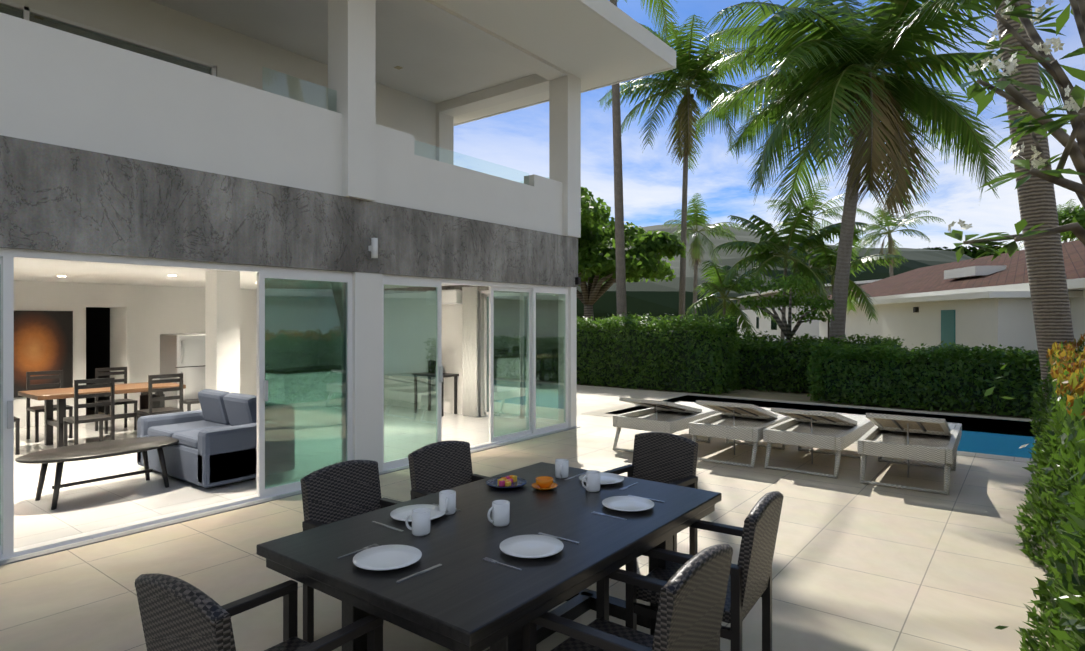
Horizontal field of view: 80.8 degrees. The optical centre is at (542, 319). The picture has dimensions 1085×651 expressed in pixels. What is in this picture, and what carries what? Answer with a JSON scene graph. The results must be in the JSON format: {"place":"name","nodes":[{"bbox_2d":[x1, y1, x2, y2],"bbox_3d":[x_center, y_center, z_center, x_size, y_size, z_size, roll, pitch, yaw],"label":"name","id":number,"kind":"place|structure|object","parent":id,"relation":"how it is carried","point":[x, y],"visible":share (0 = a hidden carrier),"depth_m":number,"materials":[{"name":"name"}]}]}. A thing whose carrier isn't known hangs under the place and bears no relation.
{"place":"outdoors","nodes":[
{"label":"outdoors","id":0,"kind":"place"},
{"bbox_2d":[14,417,19,454],"bbox_3d":[-7.021,1.254,8.147,0.440,0.980,0.440,0,0,38],"label":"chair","id":1,"kind":"object","parent":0,"point":[17,435],"visible":0.39,"depth_m":8.18,"materials":[{"name":"black wood"}]},
{"bbox_2d":[0,412,568,560],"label":"interior floor","id":2,"kind":"structure","parent":0,"point":[87,507],"depth_m":6.43,"materials":[{"name":"tile"}]},
{"bbox_2d":[26,370,72,442],"bbox_3d":[-7.168,1.254,9.269,0.440,0.980,0.440,0,0,38],"label":"chair","id":3,"kind":"object","parent":2,"relation":"on","point":[36,409],"visible":0.62,"depth_m":9.26,"materials":[{"name":"black wood"}]},
{"bbox_2d":[63,377,114,446],"bbox_3d":[-5.899,1.254,8.294,0.440,0.980,0.440,0,0,38],"label":"chair","id":4,"kind":"object","parent":2,"relation":"on","point":[75,419],"visible":0.79,"depth_m":8.22,"materials":[{"name":"black wood"}]},
{"bbox_2d":[15,436,178,509],"bbox_3d":[-4.362,1.510,6.355,0.780,0.473,1.404,0,0,38],"label":"coffee table","id":5,"kind":"object","parent":2,"relation":"on","point":[59,456],"visible":0.92,"depth_m":6.22,"materials":[{"name":"black wood"}]},
{"bbox_2d":[18,382,185,447],"bbox_3d":[-6.259,1.364,9.138,0.900,0.760,1.800,0,0,38],"label":"dining table","id":6,"kind":"object","parent":2,"relation":"on","point":[60,395],"visible":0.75,"depth_m":8.79,"materials":[{"name":"brown wood"}]},
{"bbox_2d":[95,367,137,433],"bbox_3d":[-6.650,1.254,9.943,0.440,0.980,0.440,0,0,38],"label":"chair","id":7,"kind":"object","parent":2,"relation":"on","point":[125,401],"visible":0.54,"depth_m":9.97,"materials":[{"name":"black wood"}]},
{"bbox_2d":[140,394,164,416],"bbox_3d":[-5.805,1.434,9.483,0.320,0.620,0.320,0,0,38],"label":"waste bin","id":8,"kind":"object","parent":2,"relation":"on","point":[144,401],"visible":0.29,"depth_m":9.35,"materials":[{"name":"black"}]},
{"bbox_2d":[136,373,183,437],"bbox_3d":[-5.381,1.254,8.967,0.440,0.980,0.440,0,0,38],"label":"chair","id":9,"kind":"object","parent":2,"relation":"on","point":[150,410],"visible":0.77,"depth_m":8.86,"materials":[{"name":"black wood"}]},
{"bbox_2d":[160,333,204,411],"bbox_3d":[-5.769,0.994,10.432,0.700,1.500,0.690,0,0,38],"label":"fridge","id":10,"kind":"object","parent":2,"relation":"on","point":[184,354],"visible":0.42,"depth_m":10.16,"materials":[{"name":"silver metal"}]},
{"bbox_2d":[183,398,199,410],"bbox_3d":[-5.497,1.254,10.129,0.440,0.980,0.440,0,0,38],"label":"chair","id":11,"kind":"object","parent":2,"relation":"on","point":[188,402],"visible":0.1,"depth_m":9.88,"materials":[{"name":"black"}]},
{"bbox_2d":[137,389,256,487],"bbox_3d":[-3.732,1.268,7.258,1.700,0.851,1.000,0,0,38],"label":"sofa","id":12,"kind":"object","parent":2,"relation":"on","point":[216,437],"visible":0.69,"depth_m":6.75,"materials":[{"name":"grey fabric"}]},
{"bbox_2d":[0,248,567,559],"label":"sliding door frames","id":13,"kind":"structure","parent":2,"relation":"on","point":[7,257],"depth_m":6.17,"materials":[{"name":"white metal"}]},
{"bbox_2d":[265,278,564,488],"bbox_3d":[-3.048,0.626,7.240,1.795,2.055,9.095,0,0,38],"label":"sliding door glass","id":14,"kind":"object","parent":13,"relation":"in","point":[306,374],"visible":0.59,"depth_m":7.42,"materials":[{"name":"clear glass"}]},
{"bbox_2d":[442,373,458,415],"bbox_3d":[-1.974,1.254,11.759,0.800,0.980,0.420,0,0,38],"label":"side table","id":15,"kind":"object","parent":2,"relation":"on","point":[455,386],"visible":0.25,"depth_m":11.65,"materials":[{"name":"black"}]},
{"bbox_2d":[0,385,1067,650],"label":"terrace","id":16,"kind":"structure","parent":0,"point":[856,565],"depth_m":4.61,"materials":[{"name":"tile"}]},
{"bbox_2d":[135,573,382,650],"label":"chair","id":17,"kind":"object","parent":16,"relation":"on","point":[177,614],"visible":1,"depth_m":2.08,"materials":[{"name":"grey wicker"}]},
{"bbox_2d":[0,0,675,471],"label":"house walls","id":18,"kind":"structure","parent":16,"relation":"on","point":[108,150],"depth_m":7.66,"materials":[{"name":"white paint"}]},
{"bbox_2d":[14,311,72,397],"bbox_3d":[-8.143,0.554,10.347,0.040,1.380,0.860,0,0,38],"label":"painting","id":19,"kind":"object","parent":18,"relation":"attached to","point":[43,340],"visible":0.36,"depth_m":10.35},
{"bbox_2d":[114,307,128,420],"bbox_3d":[-7.288,0.769,11.039,0.548,1.950,0.040,0,0,38],"label":"interior door","id":20,"kind":"structure","parent":18,"relation":"attached to","point":[121,336],"depth_m":10.99,"materials":[{"name":"white paint"}]},
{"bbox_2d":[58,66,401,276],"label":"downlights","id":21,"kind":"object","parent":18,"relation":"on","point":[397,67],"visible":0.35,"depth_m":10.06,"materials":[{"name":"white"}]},
{"bbox_2d":[0,3,548,183],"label":"balcony glass","id":22,"kind":"object","parent":18,"relation":"attached to","point":[38,19],"visible":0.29,"depth_m":7.62,"materials":[{"name":"white"}]},
{"bbox_2d":[369,238,377,257],"bbox_3d":[-1.876,-0.786,7.067,0.115,0.220,0.070,0,0,38],"label":"wall lamp","id":23,"kind":"object","parent":18,"relation":"attached to","point":[373,248],"visible":1,"depth_m":7.02,"materials":[{"name":"white metal"}]},
{"bbox_2d":[442,289,461,303],"bbox_3d":[-1.794,-0.406,11.747,0.800,0.260,0.220,0,0,38],"label":"air conditioner","id":24,"kind":"object","parent":18,"relation":"attached to","point":[453,296],"visible":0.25,"depth_m":11.50,"materials":[{"name":"white plastic"}]},
{"bbox_2d":[462,287,477,416],"bbox_3d":[-1.288,0.574,11.371,0.370,2.300,0.070,0,0,38],"label":"curtain","id":25,"kind":"object","parent":18,"relation":"hanging from","point":[469,351],"visible":0.96,"depth_m":11.33,"materials":[{"name":"white fabric"}]},
{"bbox_2d":[575,277,580,284],"bbox_3d":[0.574,-0.616,10.298,0.060,0.120,0.070,0,0,38],"label":"wall lamp","id":26,"kind":"object","parent":18,"relation":"attached to","point":[577,280],"visible":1,"depth_m":10.28,"materials":[{"name":"black metal"}]},
{"bbox_2d":[300,460,401,642],"bbox_3d":[-0.935,1.286,3.529,0.620,0.917,0.570,0,0,35],"label":"chair","id":27,"kind":"object","parent":16,"relation":"on","point":[335,492],"visible":0.48,"depth_m":3.61,"materials":[{"name":"grey wicker"}]},
{"bbox_2d":[408,440,487,499],"bbox_3d":[-0.474,1.286,4.122,0.632,0.917,0.589,0,0,38],"label":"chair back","id":28,"kind":"object","parent":16,"relation":"on","point":[435,467],"visible":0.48,"depth_m":4.25,"materials":[{"name":"grey wicker"}]},
{"bbox_2d":[256,462,721,650],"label":"dining table","id":29,"kind":"object","parent":16,"relation":"on","point":[464,596],"visible":0.73,"depth_m":2.73,"materials":[{"name":"black wood"}]},
{"bbox_2d":[337,544,378,558],"bbox_3d":[-0.774,0.972,2.672,0.023,0.003,0.195,0,0,38],"label":"fork","id":30,"kind":"object","parent":29,"relation":"on","point":[370,546],"visible":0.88,"depth_m":2.69,"materials":[{"name":"silver metal"}]},
{"bbox_2d":[353,544,421,570],"bbox_3d":[-0.622,0.963,2.558,0.270,0.022,0.270,0,0,38],"label":"plate","id":31,"kind":"object","parent":29,"relation":"on","point":[386,557],"visible":1,"depth_m":2.57,"materials":[{"name":"white ceramic"}]},
{"bbox_2d":[372,521,403,531],"bbox_3d":[-0.729,0.972,2.993,0.220,0.004,0.016,0,0,38],"label":"knife","id":32,"kind":"object","parent":29,"relation":"on","point":[397,529],"visible":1,"depth_m":2.99,"materials":[{"name":"silver metal"}]},
{"bbox_2d":[405,508,429,535],"bbox_3d":[-0.559,0.921,2.899,0.102,0.105,0.087,0,0,38],"label":"mug","id":33,"kind":"object","parent":29,"relation":"on","point":[420,522],"visible":1,"depth_m":2.86,"materials":[{"name":"white ceramic"}]},
{"bbox_2d":[390,504,445,521],"bbox_3d":[-0.613,0.963,3.144,0.270,0.022,0.270,0,0,38],"label":"plate","id":34,"kind":"object","parent":29,"relation":"on","point":[402,513],"visible":0.5,"depth_m":3.18,"materials":[{"name":"white ceramic"}]},
{"bbox_2d":[396,564,441,582],"bbox_3d":[-0.470,0.972,2.442,0.016,0.004,0.220,0,0,38],"label":"knife","id":35,"kind":"object","parent":29,"relation":"on","point":[418,573],"visible":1,"depth_m":2.43,"materials":[{"name":"silver metal"}]},
{"bbox_2d":[439,490,455,514],"bbox_3d":[-0.478,0.921,3.196,0.093,0.105,0.097,0,0,38],"label":"mug","id":36,"kind":"object","parent":29,"relation":"on","point":[447,501],"visible":0.92,"depth_m":3.17,"materials":[{"name":"white ceramic"}]},
{"bbox_2d":[487,500,509,526],"bbox_3d":[-0.206,0.921,3.017,0.084,0.105,0.110,0,0,38],"label":"mug","id":37,"kind":"object","parent":29,"relation":"on","point":[500,509],"visible":1,"depth_m":2.99,"materials":[{"name":"white ceramic"}]},
{"bbox_2d":[482,557,521,570],"bbox_3d":[-0.160,0.972,2.531,0.195,0.003,0.023,0,0,38],"label":"fork","id":38,"kind":"object","parent":29,"relation":"on","point":[490,560],"visible":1,"depth_m":2.54,"materials":[{"name":"silver metal"}]},
{"bbox_2d":[486,477,526,488],"bbox_3d":[-0.211,0.963,3.731,0.240,0.022,0.240,0,0,38],"label":"fruit plate","id":39,"kind":"object","parent":29,"relation":"on","point":[492,482],"visible":0.52,"depth_m":3.74,"materials":[{"name":"grey ceramic"}]},
{"bbox_2d":[498,475,516,485],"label":"pastries","id":40,"kind":"object","parent":39,"relation":"on","point":[506,480],"visible":1,"depth_m":3.71},
{"bbox_2d":[500,534,563,557],"bbox_3d":[-0.046,0.963,2.683,0.270,0.022,0.270,0,0,38],"label":"plate","id":41,"kind":"object","parent":29,"relation":"on","point":[531,546],"visible":1,"depth_m":2.70,"materials":[{"name":"white ceramic"}]},
{"bbox_2d":[532,483,557,490],"bbox_3d":[0.012,0.963,3.661,0.150,0.022,0.150,0,0,38],"label":"saucer","id":42,"kind":"object","parent":29,"relation":"on","point":[552,486],"visible":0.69,"depth_m":3.65,"materials":[{"name":"orange ceramic"}]},
{"bbox_2d":[536,476,553,487],"bbox_3d":[0.012,0.939,3.661,0.104,0.050,0.104,0,0,38],"label":"cup","id":43,"kind":"object","parent":42,"relation":"on","point":[544,481],"visible":1,"depth_m":3.63,"materials":[{"name":"orange ceramic"}]},
{"bbox_2d":[538,532,578,543],"bbox_3d":[0.070,0.972,2.835,0.220,0.004,0.016,0,0,38],"label":"knife","id":44,"kind":"object","parent":29,"relation":"on","point":[576,542],"visible":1,"depth_m":2.83,"materials":[{"name":"silver metal"}]},
{"bbox_2d":[555,459,568,478],"bbox_3d":[0.113,0.921,3.923,0.084,0.105,0.105,0,0,38],"label":"mug","id":45,"kind":"object","parent":29,"relation":"on","point":[561,468],"visible":1,"depth_m":3.90,"materials":[{"name":"white ceramic"}]},
{"bbox_2d":[564,472,585,479],"bbox_3d":[0.202,0.972,3.943,0.016,0.004,0.220,0,0,38],"label":"knife","id":46,"kind":"object","parent":29,"relation":"on","point":[575,476],"visible":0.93,"depth_m":3.94,"materials":[{"name":"silver metal"}]},
{"bbox_2d":[581,470,599,491],"bbox_3d":[0.281,0.921,3.617,0.084,0.105,0.105,0,0,38],"label":"mug","id":47,"kind":"object","parent":29,"relation":"on","point":[592,477],"visible":1,"depth_m":3.59,"materials":[{"name":"white ceramic"}]},
{"bbox_2d":[579,472,623,484],"bbox_3d":[0.354,0.963,3.827,0.270,0.022,0.270,0,0,38],"label":"plate","id":48,"kind":"object","parent":29,"relation":"on","point":[609,478],"visible":0.69,"depth_m":3.85,"materials":[{"name":"white ceramic"}]},
{"bbox_2d":[591,512,626,519],"bbox_3d":[0.330,0.972,3.151,0.195,0.003,0.023,0,0,38],"label":"fork","id":49,"kind":"object","parent":29,"relation":"on","point":[598,513],"visible":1,"depth_m":3.17,"materials":[{"name":"silver metal"}]},
{"bbox_2d":[602,496,653,510],"bbox_3d":[0.444,0.963,3.303,0.270,0.022,0.270,0,0,38],"label":"plate","id":50,"kind":"object","parent":29,"relation":"on","point":[627,503],"visible":1,"depth_m":3.33,"materials":[{"name":"white ceramic"}]},
{"bbox_2d":[619,482,637,489],"bbox_3d":[0.506,0.972,3.713,0.023,0.003,0.195,0,0,38],"label":"fork","id":51,"kind":"object","parent":29,"relation":"on","point":[623,488],"visible":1,"depth_m":3.68,"materials":[{"name":"silver metal"}]},
{"bbox_2d":[627,495,664,502],"bbox_3d":[0.560,0.972,3.455,0.220,0.004,0.016,0,0,38],"label":"knife","id":52,"kind":"object","parent":29,"relation":"on","point":[650,499],"visible":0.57,"depth_m":3.42,"materials":[{"name":"silver metal"}]},
{"bbox_2d":[522,544,732,650],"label":"chair","id":53,"kind":"object","parent":16,"relation":"on","point":[692,591],"visible":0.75,"depth_m":2.28,"materials":[{"name":"grey wicker"}]},
{"bbox_2d":[604,432,697,572],"bbox_3d":[0.705,1.286,4.427,0.570,0.917,0.620,0,0,43],"label":"chair","id":54,"kind":"object","parent":16,"relation":"on","point":[667,458],"visible":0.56,"depth_m":4.57,"materials":[{"name":"grey wicker"}]},
{"bbox_2d":[613,397,719,451],"bbox_3d":[1.875,1.400,9.022,0.860,0.704,2.008,0,0,40],"label":"lounger","id":55,"kind":"object","parent":16,"relation":"on","point":[665,417],"visible":0.65,"depth_m":8.54,"materials":[{"name":"white fabric"}]},
{"bbox_2d":[626,491,783,650],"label":"chair","id":56,"kind":"object","parent":16,"relation":"on","point":[749,581],"visible":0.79,"depth_m":3.00,"materials":[{"name":"grey wicker"}]},
{"bbox_2d":[689,400,790,467],"bbox_3d":[2.730,1.383,8.492,0.910,0.739,2.029,0,0,38],"label":"lounger","id":57,"kind":"object","parent":16,"relation":"on","point":[743,422],"visible":0.83,"depth_m":7.95,"materials":[{"name":"white wicker"}]},
{"bbox_2d":[763,407,874,478],"bbox_3d":[3.523,1.395,7.982,0.894,0.713,2.022,0,0,38],"label":"lounger","id":58,"kind":"object","parent":16,"relation":"on","point":[838,432],"visible":0.83,"depth_m":7.47,"materials":[{"name":"white wicker"}]},
{"bbox_2d":[857,413,961,494],"bbox_3d":[4.270,1.378,7.344,0.860,0.747,2.008,0,0,36],"label":"lounger","id":59,"kind":"object","parent":16,"relation":"on","point":[926,439],"visible":1,"depth_m":6.80,"materials":[{"name":"white wicker"}]},
{"bbox_2d":[984,333,1084,650],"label":"bush","id":60,"kind":"object","parent":16,"relation":"on","point":[1054,506],"visible":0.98,"depth_m":3.27,"materials":[{"name":"green plant"}]},
{"bbox_2d":[454,0,1084,250],"label":"sky","id":61,"kind":"structure","parent":0,"point":[518,139],"materials":[{"name":"blue"}]},
{"bbox_2d":[577,223,1018,331],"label":"hill terrain","id":62,"kind":"structure","parent":0,"point":[655,299],"depth_m":86.46,"materials":[{"name":"green plant"}]},
{"bbox_2d":[577,350,1039,418],"bbox_3d":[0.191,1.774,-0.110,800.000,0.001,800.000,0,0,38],"label":"ground","id":63,"kind":"structure","parent":0,"point":[775,395],"depth_m":14.62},
{"bbox_2d":[0,426,579,565],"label":"door sill","id":64,"kind":"structure","parent":63,"relation":"on","point":[56,550],"depth_m":5.49,"materials":[{"name":"white metal"}]},
{"bbox_2d":[581,187,635,232],"bbox_3d":[1.141,-3.314,42.279,12.224,10.212,10.023,0,0,38],"label":"broad tree","id":65,"kind":"object","parent":63,"relation":"on","point":[584,190],"depth_m":37.48,"materials":[{"name":"green plant"}]},
{"bbox_2d":[577,193,687,320],"bbox_3d":[1.879,-1.515,26.529,8.113,6.543,9.056,0,0,38],"label":"broad tree","id":66,"kind":"object","parent":63,"relation":"on","point":[597,253],"visible":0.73,"depth_m":24.49,"materials":[{"name":"green plant"}]},
{"bbox_2d":[610,0,679,329],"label":"tall palm","id":67,"kind":"object","parent":63,"relation":"on","point":[619,235],"visible":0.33,"depth_m":19.72,"materials":[{"name":"green"}]},
{"bbox_2d":[577,312,741,394],"bbox_3d":[1.266,0.786,17.621,8.368,1.977,1.754,0,0,38],"label":"tall hedge","id":68,"kind":"object","parent":63,"relation":"on","point":[655,353],"visible":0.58,"depth_m":15.65,"materials":[{"name":"green plant"}]},
{"bbox_2d":[598,15,773,329],"bbox_3d":[6.555,-5.969,29.726,8.231,15.436,7.232,0,0,38],"label":"thin palm","id":69,"kind":"object","parent":63,"relation":"on","point":[693,73],"visible":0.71,"depth_m":28.64,"materials":[{"name":"green plant"}]},
{"bbox_2d":[662,193,744,317],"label":"palm","id":70,"kind":"object","parent":63,"relation":"on","point":[696,219],"visible":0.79,"depth_m":46.73,"materials":[{"name":"green plant"}]},
{"bbox_2d":[682,260,776,338],"bbox_3d":[6.112,-0.046,20.751,2.927,3.588,3.524,0,0,38],"label":"palm","id":71,"kind":"object","parent":63,"relation":"on","point":[717,279],"visible":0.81,"depth_m":20.33,"materials":[{"name":"green plant"}]},
{"bbox_2d":[735,272,835,350],"bbox_3d":[5.936,0.321,15.281,2.232,2.882,2.349,0,0,-21],"label":"tree","id":72,"kind":"object","parent":63,"relation":"on","point":[787,301],"visible":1,"depth_m":15.33,"materials":[{"name":"green plant"}]},
{"bbox_2d":[713,205,868,339],"bbox_3d":[7.279,-0.785,19.250,4.190,5.066,3.098,0,0,-20],"label":"palm","id":73,"kind":"object","parent":63,"relation":"on","point":[778,247],"visible":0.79,"depth_m":18.76,"materials":[{"name":"green plant"}]},
{"bbox_2d":[582,393,1037,462],"bbox_3d":[7.081,1.867,9.508,12.800,0.254,4.250,0,0,38],"label":"pool edge","id":74,"kind":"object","parent":63,"relation":"on","point":[606,411],"depth_m":12.14,"materials":[{"name":"beige stone"}]},
{"bbox_2d":[765,179,863,266],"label":"palm","id":75,"kind":"object","parent":63,"relation":"on","point":[811,204],"visible":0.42,"depth_m":49.33,"materials":[{"name":"green plant"}]},
{"bbox_2d":[727,331,904,393],"bbox_3d":[6.414,1.031,15.628,4.512,1.505,1.715,0,0,38],"label":"hedge","id":76,"kind":"object","parent":63,"relation":"on","point":[764,363],"visible":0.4,"depth_m":15.49,"materials":[{"name":"green plant"}]},
{"bbox_2d":[609,395,1043,458],"bbox_3d":[7.185,2.394,9.397,12.500,1.300,3.600,0,0,38],"label":"pool basin","id":77,"kind":"object","parent":63,"relation":"in","point":[1008,448],"visible":0.14,"depth_m":11.25,"materials":[{"name":"tile"}]},
{"bbox_2d":[825,308,829,339],"bbox_3d":[12.119,0.606,27.199,0.369,2.275,0.075,0,0,-32],"label":"outdoor shower","id":78,"kind":"object","parent":63,"relation":"on","point":[828,324],"visible":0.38,"depth_m":27.25,"materials":[{"name":"grey metal"}]},
{"bbox_2d":[776,232,906,324],"bbox_3d":[8.892,-0.540,19.731,3.292,4.574,3.396,0,0,3],"label":"palm","id":79,"kind":"object","parent":63,"relation":"on","point":[822,259],"visible":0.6,"depth_m":19.11,"materials":[{"name":"green plant"}]},
{"bbox_2d":[689,0,1063,342],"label":"palm","id":80,"kind":"object","parent":63,"relation":"on","point":[846,60],"visible":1,"depth_m":16.23,"materials":[{"name":"green plant"}]},
{"bbox_2d":[852,206,945,276],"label":"palm","id":81,"kind":"object","parent":63,"relation":"on","point":[891,243],"visible":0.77,"depth_m":51.31,"materials":[{"name":"green plant"}]},
{"bbox_2d":[730,240,1084,365],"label":"neighbour house","id":82,"kind":"structure","parent":63,"relation":"on","point":[980,301],"depth_m":19.13,"materials":[{"name":"white paint"}]},
{"bbox_2d":[806,339,1083,417],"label":"long hedge","id":83,"kind":"object","parent":63,"relation":"on","point":[959,378],"visible":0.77,"depth_m":12.29,"materials":[{"name":"green plant"}]},
{"bbox_2d":[995,0,1075,395],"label":"palm","id":84,"kind":"object","parent":63,"relation":"on","point":[1047,279],"visible":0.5,"depth_m":6.39,"materials":[{"name":"brown"}]},
{"bbox_2d":[1016,199,1076,250],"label":"tree","id":85,"kind":"object","parent":63,"relation":"on","point":[1071,205],"visible":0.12,"depth_m":53.25,"materials":[{"name":"green"}]},
{"bbox_2d":[1057,205,1084,240],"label":"tree","id":86,"kind":"object","parent":63,"relation":"on","point":[1073,215],"visible":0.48,"depth_m":45.40,"materials":[{"name":"green plant"}]},
{"bbox_2d":[694,400,1040,457],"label":"pool water","id":87,"kind":"structure","parent":0,"point":[975,437],"depth_m":10.02,"materials":[{"name":"blue liquid"}]},
{"bbox_2d":[944,0,1084,261],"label":"frangipani tree","id":88,"kind":"object","parent":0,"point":[1072,97],"visible":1,"depth_m":3.77,"materials":[{"name":"green plant"}]}
]}

